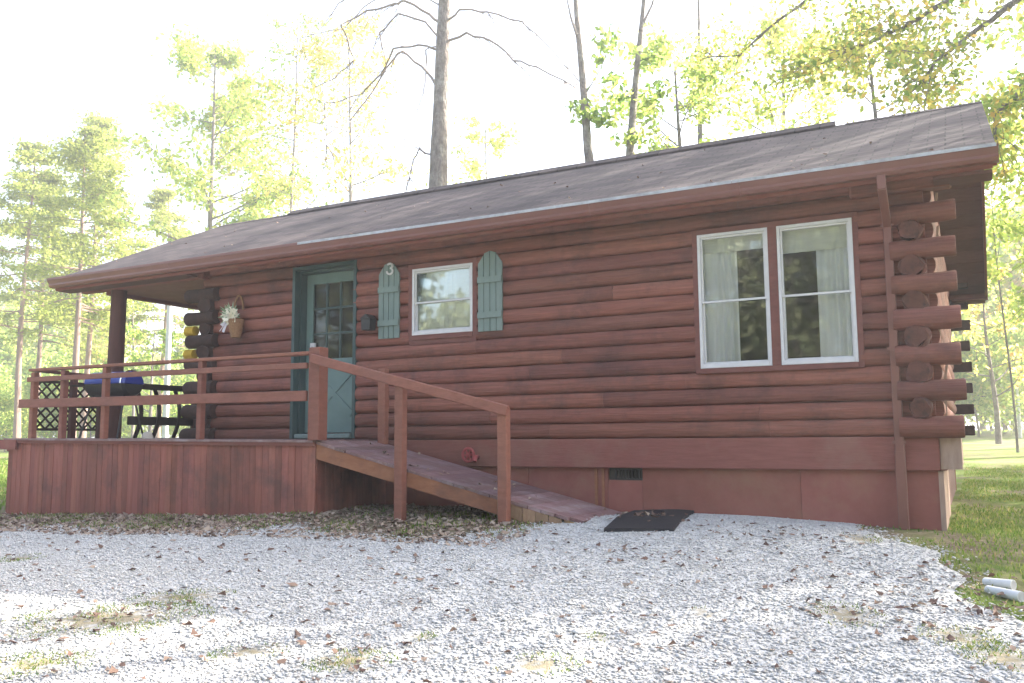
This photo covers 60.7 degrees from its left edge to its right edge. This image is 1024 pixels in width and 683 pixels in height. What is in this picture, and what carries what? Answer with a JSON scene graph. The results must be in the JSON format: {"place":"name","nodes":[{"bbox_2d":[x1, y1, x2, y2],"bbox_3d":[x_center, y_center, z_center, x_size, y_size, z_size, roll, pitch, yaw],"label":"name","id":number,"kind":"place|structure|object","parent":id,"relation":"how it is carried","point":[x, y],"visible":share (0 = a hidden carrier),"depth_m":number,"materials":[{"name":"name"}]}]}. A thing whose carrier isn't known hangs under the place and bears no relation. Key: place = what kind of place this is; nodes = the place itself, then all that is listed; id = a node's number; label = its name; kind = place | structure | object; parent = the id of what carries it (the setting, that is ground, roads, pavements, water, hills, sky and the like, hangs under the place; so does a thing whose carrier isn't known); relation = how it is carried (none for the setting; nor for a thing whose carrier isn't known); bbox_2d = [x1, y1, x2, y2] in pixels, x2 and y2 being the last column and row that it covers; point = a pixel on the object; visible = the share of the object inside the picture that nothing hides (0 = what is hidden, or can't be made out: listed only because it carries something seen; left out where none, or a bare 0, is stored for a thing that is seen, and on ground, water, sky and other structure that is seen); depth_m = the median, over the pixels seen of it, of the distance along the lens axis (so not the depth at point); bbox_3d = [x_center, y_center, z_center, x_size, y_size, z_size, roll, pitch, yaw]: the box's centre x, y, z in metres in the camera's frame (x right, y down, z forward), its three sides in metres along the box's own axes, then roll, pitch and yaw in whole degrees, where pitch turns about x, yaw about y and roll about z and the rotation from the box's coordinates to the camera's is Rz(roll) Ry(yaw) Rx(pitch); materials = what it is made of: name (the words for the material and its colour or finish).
{"place":"outdoors","nodes":[
{"label":"outdoors","id":0,"kind":"place"},
{"bbox_2d":[0,457,7,509],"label":"yard grass","id":1,"kind":"structure","parent":0,"point":[3,469],"depth_m":21.74,"materials":[{"name":"green plant"}]},
{"bbox_2d":[0,429,1023,621],"bbox_3d":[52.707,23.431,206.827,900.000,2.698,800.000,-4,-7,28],"label":"ground","id":2,"kind":"structure","parent":0,"point":[983,450],"depth_m":8.59,"materials":[{"name":"soil"}]},
{"bbox_2d":[0,373,25,438],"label":"sapling bush","id":3,"kind":"object","parent":2,"relation":"on","point":[9,396],"visible":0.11,"depth_m":63.97,"materials":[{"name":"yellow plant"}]},
{"bbox_2d":[0,306,28,382],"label":"tree","id":4,"kind":"object","parent":2,"relation":"on","point":[9,353],"visible":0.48,"depth_m":75.39,"materials":[{"name":"green plant"}]},
{"bbox_2d":[0,350,28,409],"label":"sapling bush","id":5,"kind":"object","parent":2,"relation":"on","point":[5,369],"visible":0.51,"depth_m":62.99,"materials":[{"name":"green plant"}]},
{"bbox_2d":[0,388,49,451],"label":"sapling bush","id":6,"kind":"object","parent":2,"relation":"on","point":[5,414],"visible":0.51,"depth_m":52.74,"materials":[{"name":"green plant"}]},
{"bbox_2d":[0,293,50,343],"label":"tree","id":7,"kind":"object","parent":2,"relation":"on","point":[2,303],"visible":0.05,"depth_m":97.73,"materials":[{"name":"green plant"}]},
{"bbox_2d":[0,355,55,439],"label":"sapling bush","id":8,"kind":"object","parent":2,"relation":"on","point":[24,368],"visible":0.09,"depth_m":67.67,"materials":[{"name":"green plant"}]},
{"bbox_2d":[0,302,56,439],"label":"tree","id":9,"kind":"object","parent":2,"relation":"on","point":[25,344],"visible":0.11,"depth_m":79.25,"materials":[{"name":"green plant"}]},
{"bbox_2d":[3,340,69,436],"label":"sapling bush","id":10,"kind":"object","parent":2,"relation":"on","point":[29,349],"visible":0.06,"depth_m":79.11,"materials":[{"name":"green plant"}]},
{"bbox_2d":[0,366,95,437],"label":"sapling bush","id":11,"kind":"object","parent":2,"relation":"on","point":[27,385],"visible":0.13,"depth_m":56.72,"materials":[{"name":"green plant"}]},
{"bbox_2d":[25,319,73,437],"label":"tree","id":12,"kind":"object","parent":2,"relation":"on","point":[51,330],"visible":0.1,"depth_m":81.83,"materials":[{"name":"green plant"}]},
{"bbox_2d":[25,320,74,348],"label":"tree","id":13,"kind":"object","parent":2,"relation":"on","point":[34,324],"depth_m":88.74,"materials":[{"name":"green plant"}]},
{"bbox_2d":[0,136,100,437],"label":"pine tree","id":14,"kind":"object","parent":2,"relation":"on","point":[26,150],"visible":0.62,"depth_m":49.85,"materials":[{"name":"green plant"}]},
{"bbox_2d":[11,340,94,437],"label":"sapling bush","id":15,"kind":"object","parent":2,"relation":"on","point":[50,361],"visible":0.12,"depth_m":68.03,"materials":[{"name":"green plant"}]},
{"bbox_2d":[0,165,108,437],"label":"pine tree","id":16,"kind":"object","parent":2,"relation":"on","point":[40,332],"visible":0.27,"depth_m":55.23,"materials":[{"name":"green plant"}]},
{"bbox_2d":[53,345,79,364],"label":"tree","id":17,"kind":"object","parent":2,"relation":"on","point":[64,347],"visible":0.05,"depth_m":72.10,"materials":[{"name":"green plant"}]},
{"bbox_2d":[0,122,152,437],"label":"pine tree","id":18,"kind":"object","parent":2,"relation":"on","point":[79,147],"visible":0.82,"depth_m":44.56,"materials":[{"name":"green plant"}]},
{"bbox_2d":[29,329,124,431],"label":"sapling bush","id":19,"kind":"object","parent":2,"relation":"on","point":[50,345],"depth_m":81.15,"materials":[{"name":"green plant"}]},
{"bbox_2d":[2,109,164,437],"bbox_3d":[-24.918,-3.609,51.965,9.309,20.865,8.658,4,-8,-33],"label":"pine tree","id":20,"kind":"object","parent":2,"relation":"on","point":[99,121],"visible":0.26,"depth_m":52.00,"materials":[{"name":"green plant"}]},
{"bbox_2d":[71,345,107,437],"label":"tree","id":21,"kind":"object","parent":2,"relation":"on","point":[83,359],"visible":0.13,"depth_m":64.41,"materials":[{"name":"green plant"}]},
{"bbox_2d":[81,328,104,437],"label":"tree","id":22,"kind":"object","parent":2,"relation":"on","point":[93,333],"visible":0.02,"depth_m":95.39,"materials":[{"name":"green plant"}]},
{"bbox_2d":[40,355,147,437],"bbox_3d":[-28.159,4.364,58.348,7.540,6.653,6.644,1,-7,-15],"label":"sapling bush","id":23,"kind":"object","parent":2,"relation":"on","point":[91,433],"visible":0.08,"depth_m":58.08,"materials":[{"name":"green plant"}]},
{"bbox_2d":[81,313,159,368],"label":"tree","id":24,"kind":"object","parent":2,"relation":"on","point":[105,346],"visible":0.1,"depth_m":80.34,"materials":[{"name":"green plant"}]},
{"bbox_2d":[101,239,166,437],"bbox_3d":[-22.413,0.299,51.277,4.508,12.923,3.691,-4,-7,28],"label":"leafy tree","id":25,"kind":"object","parent":2,"relation":"on","point":[145,245],"visible":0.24,"depth_m":51.48,"materials":[{"name":"green plant"}]},
{"bbox_2d":[92,360,175,437],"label":"sapling bush","id":26,"kind":"object","parent":2,"relation":"on","point":[148,378],"visible":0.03,"depth_m":71.70,"materials":[{"name":"green plant"}]},
{"bbox_2d":[124,351,160,435],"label":"tree","id":27,"kind":"object","parent":2,"relation":"on","point":[140,361],"visible":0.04,"depth_m":77.97,"materials":[{"name":"green plant"}]},
{"bbox_2d":[96,321,196,432],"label":"leafy tree","id":28,"kind":"object","parent":2,"relation":"on","point":[175,355],"visible":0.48,"depth_m":37.35,"materials":[{"name":"green plant"}]},
{"bbox_2d":[97,185,202,437],"bbox_3d":[-22.634,-1.440,55.986,7.665,17.381,7.693,1,-6,-10],"label":"pine tree","id":29,"kind":"object","parent":2,"relation":"on","point":[161,198],"visible":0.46,"depth_m":55.93,"materials":[{"name":"green plant"}]},
{"bbox_2d":[121,377,189,437],"bbox_3d":[-25.555,5.221,61.391,6.169,5.443,5.436,4,-8,-35],"label":"sapling bush","id":30,"kind":"object","parent":2,"relation":"on","point":[171,411],"visible":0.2,"depth_m":61.41,"materials":[{"name":"green plant"}]},
{"bbox_2d":[162,305,171,437],"bbox_3d":[-11.680,0.433,29.712,0.238,7.759,0.236,-4,-7,28],"label":"utility pole","id":31,"kind":"object","parent":2,"relation":"on","point":[165,429],"visible":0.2,"depth_m":29.63,"materials":[{"name":"grey"}]},
{"bbox_2d":[143,354,195,437],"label":"sapling bush","id":32,"kind":"object","parent":2,"relation":"on","point":[178,377],"visible":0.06,"depth_m":75.24,"materials":[{"name":"green plant"}]},
{"bbox_2d":[173,341,191,381],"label":"tree","id":33,"kind":"object","parent":2,"relation":"on","point":[177,350],"visible":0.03,"depth_m":85.06,"materials":[{"name":"green plant"}]},
{"bbox_2d":[0,347,385,515],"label":"porch deck","id":34,"kind":"structure","parent":2,"relation":"on","point":[199,475],"depth_m":10.49,"materials":[{"name":"brown wood"}]},
{"bbox_2d":[70,370,143,438],"bbox_3d":[-5.540,0.861,11.936,0.935,0.928,0.512,-3,-7,19],"label":"barrel grill","id":35,"kind":"object","parent":34,"relation":"on","point":[129,386],"visible":0.6,"depth_m":11.79,"materials":[{"name":"blue metal"}]},
{"bbox_2d":[141,432,153,438],"bbox_3d":[-4.961,1.282,11.909,0.160,0.106,0.151,4,-8,-37],"label":"pale stone","id":36,"kind":"object","parent":34,"relation":"on","point":[147,435],"visible":0.96,"depth_m":11.87,"materials":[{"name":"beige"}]},
{"bbox_2d":[92,23,328,242],"bbox_3d":[-14.646,-4.930,43.565,11.068,21.620,9.247,0,-6,-7],"label":"leafy tree","id":37,"kind":"object","parent":2,"relation":"on","point":[192,56],"visible":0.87,"depth_m":43.67,"materials":[{"name":"green plant"}]},
{"bbox_2d":[232,13,354,215],"bbox_3d":[-10.343,-5.310,41.475,6.080,21.878,7.287,1,-6,-10],"label":"leafy tree","id":38,"kind":"object","parent":2,"relation":"on","point":[294,139],"visible":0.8,"depth_m":41.14,"materials":[{"name":"green plant"}]},
{"bbox_2d":[237,5,429,215],"bbox_3d":[-8.335,-5.398,42.427,11.038,22.216,11.018,-4,-7,28],"label":"leafy tree","id":39,"kind":"object","parent":2,"relation":"on","point":[326,52],"visible":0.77,"depth_m":41.37,"materials":[{"name":"green plant"}]},
{"bbox_2d":[286,0,592,191],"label":"bare tree","id":40,"kind":"object","parent":2,"relation":"on","point":[438,153],"visible":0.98,"depth_m":21.73,"materials":[{"name":"grey plant"}]},
{"bbox_2d":[423,108,521,187],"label":"leafy tree","id":41,"kind":"object","parent":2,"relation":"on","point":[476,171],"visible":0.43,"depth_m":40.96,"materials":[{"name":"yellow plant"}]},
{"bbox_2d":[0,513,1023,682],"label":"gravel drive","id":42,"kind":"structure","parent":2,"relation":"on","point":[536,664],"depth_m":5.22,"materials":[{"name":"grey gravel"}]},
{"bbox_2d":[0,503,558,547],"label":"leaf litter","id":43,"kind":"object","parent":42,"relation":"on","point":[120,517],"visible":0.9,"depth_m":9.01,"materials":[{"name":"brown plant"}]},
{"bbox_2d":[310,354,622,523],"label":"access ramp","id":44,"kind":"structure","parent":42,"relation":"on","point":[506,501],"depth_m":8.83,"materials":[{"name":"orange wood"}]},
{"bbox_2d":[341,442,605,509],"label":"ramp leaves","id":45,"kind":"object","parent":44,"relation":"on","point":[384,451],"visible":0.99,"depth_m":9.10,"materials":[{"name":"brown plant"}]},
{"bbox_2d":[0,514,1023,682],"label":"fallen leaves","id":46,"kind":"object","parent":42,"relation":"on","point":[112,669],"visible":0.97,"depth_m":5.30,"materials":[{"name":"brown plant"}]},
{"bbox_2d":[0,532,1023,680],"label":"grass patches","id":47,"kind":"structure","parent":42,"relation":"on","point":[998,643],"depth_m":4.70,"materials":[{"name":"green plant"}]},
{"bbox_2d":[604,509,693,531],"bbox_3d":[1.323,1.672,8.216,0.594,0.090,1.549,-3,-7,18],"label":"door mat","id":48,"kind":"object","parent":42,"relation":"on","point":[628,522],"depth_m":7.80,"materials":[{"name":"black rubber"}]},
{"bbox_2d":[616,509,687,520],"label":"mat leaves","id":49,"kind":"object","parent":48,"relation":"on","point":[663,513],"visible":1,"depth_m":8.14,"materials":[{"name":"brown plant"}]},
{"bbox_2d":[982,577,1016,589],"bbox_3d":[3.091,1.535,5.553,0.063,0.069,0.192,3,-7,-29],"label":"drain pipe","id":50,"kind":"object","parent":42,"relation":"on","point":[1005,583],"visible":0.9,"depth_m":5.52,"materials":[{"name":"white plastic"}]},
{"bbox_2d":[984,585,1023,601],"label":"drain pipe","id":51,"kind":"object","parent":42,"relation":"on","point":[1016,595],"visible":0.95,"depth_m":5.29,"materials":[{"name":"white plastic"}]},
{"bbox_2d":[47,101,998,530],"bbox_3d":[0.218,0.074,13.267,12.511,5.333,7.189,-4,-7,28],"label":"log cabin","id":52,"kind":"object","parent":2,"relation":"on","point":[755,325],"visible":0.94,"depth_m":9.39,"materials":[{"name":"brown wood"}]},
{"bbox_2d":[217,295,243,337],"bbox_3d":[-3.775,-0.345,11.768,0.369,0.594,0.271,-4,-7,28],"label":"flower basket","id":53,"kind":"object","parent":52,"relation":"attached to","point":[229,315],"visible":1,"depth_m":11.70,"materials":[{"name":"brown wicker"}]},
{"bbox_2d":[305,270,352,432],"bbox_3d":[-2.313,0.132,11.293,0.884,2.076,0.076,-4,-7,28],"label":"door","id":54,"kind":"structure","parent":52,"relation":"in","point":[329,295],"depth_m":11.32,"materials":[{"name":"teal paint"}]},
{"bbox_2d":[412,263,472,335],"bbox_3d":[-0.805,-0.483,10.406,0.840,0.820,0.138,-4,-7,28],"label":"window","id":55,"kind":"structure","parent":52,"relation":"in","point":[442,296],"depth_m":10.47,"materials":[{"name":"white paint"}]},
{"bbox_2d":[117,138,932,261],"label":"roof leaves","id":56,"kind":"object","parent":52,"relation":"on","point":[567,186],"visible":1,"depth_m":10.43,"materials":[{"name":"brown plant"}]},
{"bbox_2d":[697,227,772,368],"bbox_3d":[2.244,-0.415,8.795,0.706,1.382,0.156,-4,-7,28],"label":"window","id":57,"kind":"structure","parent":52,"relation":"in","point":[716,252],"depth_m":8.89,"materials":[{"name":"white paint"}]},
{"bbox_2d":[776,218,858,364],"bbox_3d":[2.942,-0.461,8.431,0.696,1.382,0.156,-4,-7,28],"label":"window","id":58,"kind":"structure","parent":52,"relation":"in","point":[832,240],"depth_m":8.42,"materials":[{"name":"white paint"}]},
{"bbox_2d":[564,0,622,161],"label":"slim tree","id":59,"kind":"object","parent":2,"relation":"on","point":[585,108],"visible":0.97,"depth_m":23.10,"materials":[{"name":"green plant"}]},
{"bbox_2d":[587,0,678,154],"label":"slim tree","id":60,"kind":"object","parent":2,"relation":"on","point":[630,139],"visible":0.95,"depth_m":23.63,"materials":[{"name":"green plant"}]},
{"bbox_2d":[587,21,755,153],"bbox_3d":[4.649,-2.749,25.483,4.868,13.080,5.698,-4,-7,28],"label":"leafy tree","id":61,"kind":"object","parent":2,"relation":"on","point":[646,106],"visible":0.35,"depth_m":25.77,"materials":[{"name":"green plant"}]},
{"bbox_2d":[679,0,745,143],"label":"slim tree","id":62,"kind":"object","parent":2,"relation":"on","point":[700,135],"visible":0.28,"depth_m":29.99,"materials":[{"name":"green plant"}]},
{"bbox_2d":[665,3,875,147],"bbox_3d":[8.861,-3.584,30.349,8.433,15.549,9.088,-4,-7,28],"label":"leafy tree","id":63,"kind":"object","parent":2,"relation":"on","point":[783,29],"visible":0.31,"depth_m":29.45,"materials":[{"name":"green plant"}]},
{"bbox_2d":[659,0,1023,197],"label":"shade tree","id":64,"kind":"object","parent":2,"relation":"on","point":[926,54],"visible":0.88,"depth_m":16.74,"materials":[{"name":"green plant"}]},
{"bbox_2d":[818,6,1023,229],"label":"leafy tree","id":65,"kind":"object","parent":2,"relation":"on","point":[848,88],"visible":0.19,"depth_m":22.61,"materials":[{"name":"green plant"}]},
{"bbox_2d":[913,75,1023,452],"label":"leafy tree","id":66,"kind":"object","parent":2,"relation":"on","point":[1013,226],"visible":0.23,"depth_m":28.28,"materials":[{"name":"green plant"}]},
{"bbox_2d":[951,304,995,403],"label":"tree","id":67,"kind":"object","parent":2,"relation":"on","point":[964,315],"visible":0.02,"depth_m":48.53,"materials":[{"name":"green plant"}]},
{"bbox_2d":[951,304,995,425],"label":"tree","id":68,"kind":"object","parent":2,"relation":"on","point":[970,307],"visible":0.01,"depth_m":60.47,"materials":[{"name":"green plant"}]},
{"bbox_2d":[965,284,996,430],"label":"sapling bush","id":69,"kind":"object","parent":2,"relation":"on","point":[991,427],"depth_m":69.14,"materials":[{"name":"green plant"}]},
{"bbox_2d":[949,7,1023,259],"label":"shade tree","id":70,"kind":"object","parent":2,"relation":"on","point":[1011,244],"visible":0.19,"depth_m":36.07,"materials":[{"name":"green plant"}]},
{"bbox_2d":[951,261,1023,443],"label":"leafy tree","id":71,"kind":"object","parent":2,"relation":"on","point":[998,434],"visible":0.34,"depth_m":37.71,"materials":[{"name":"green plant"}]},
{"bbox_2d":[951,318,1023,435],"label":"sapling bush","id":72,"kind":"object","parent":2,"relation":"on","point":[979,417],"visible":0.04,"depth_m":51.67,"materials":[{"name":"green plant"}]},
{"bbox_2d":[955,372,1023,433],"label":"dark bush","id":73,"kind":"object","parent":2,"relation":"on","point":[1003,427],"depth_m":57.73,"materials":[{"name":"green plant"}]},
{"bbox_2d":[958,296,1023,434],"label":"sapling bush","id":74,"kind":"object","parent":2,"relation":"on","point":[1000,382],"visible":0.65,"depth_m":47.51,"materials":[{"name":"green plant"}]},
{"bbox_2d":[968,285,1019,432],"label":"tree","id":75,"kind":"object","parent":2,"relation":"on","point":[987,301],"visible":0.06,"depth_m":62.15,"materials":[{"name":"green plant"}]},
{"bbox_2d":[968,225,1023,385],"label":"tree","id":76,"kind":"object","parent":2,"relation":"on","point":[1015,278],"visible":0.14,"depth_m":55.30,"materials":[{"name":"green plant"}]},
{"bbox_2d":[977,0,1023,44],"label":"shade tree","id":77,"kind":"object","parent":2,"relation":"on","point":[1019,18],"visible":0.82,"depth_m":25.80,"materials":[{"name":"green plant"}]},
{"bbox_2d":[979,203,1023,430],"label":"tree","id":78,"kind":"object","parent":2,"relation":"on","point":[981,427],"depth_m":73.23,"materials":[{"name":"green plant"}]},
{"bbox_2d":[980,185,1023,316],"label":"tree","id":79,"kind":"object","parent":2,"relation":"on","point":[990,304],"visible":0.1,"depth_m":58.62,"materials":[{"name":"green plant"}]},
{"bbox_2d":[985,197,1023,294],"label":"tree","id":80,"kind":"object","parent":2,"relation":"on","point":[1004,259],"visible":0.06,"depth_m":68.11,"materials":[{"name":"green plant"}]},
{"bbox_2d":[986,53,1023,146],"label":"shade tree","id":81,"kind":"object","parent":2,"relation":"on","point":[998,79],"visible":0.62,"depth_m":29.27,"materials":[{"name":"green plant"}]},
{"bbox_2d":[1015,387,1021,437],"bbox_3d":[26.890,3.836,46.438,0.185,2.927,0.185,-2,-7,13],"label":"white post","id":82,"kind":"object","parent":2,"relation":"on","point":[1019,424],"visible":0.58,"depth_m":46.35,"materials":[{"name":"plastic"}]},
{"bbox_2d":[0,0,1023,438],"label":"sky","id":83,"kind":"structure","parent":0,"point":[58,57],"materials":[{"name":"white"}]},
{"bbox_2d":[857,464,1023,612],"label":"side lawn grass","id":84,"kind":"structure","parent":0,"point":[975,528],"depth_m":8.43,"materials":[{"name":"green plant"}]}
]}

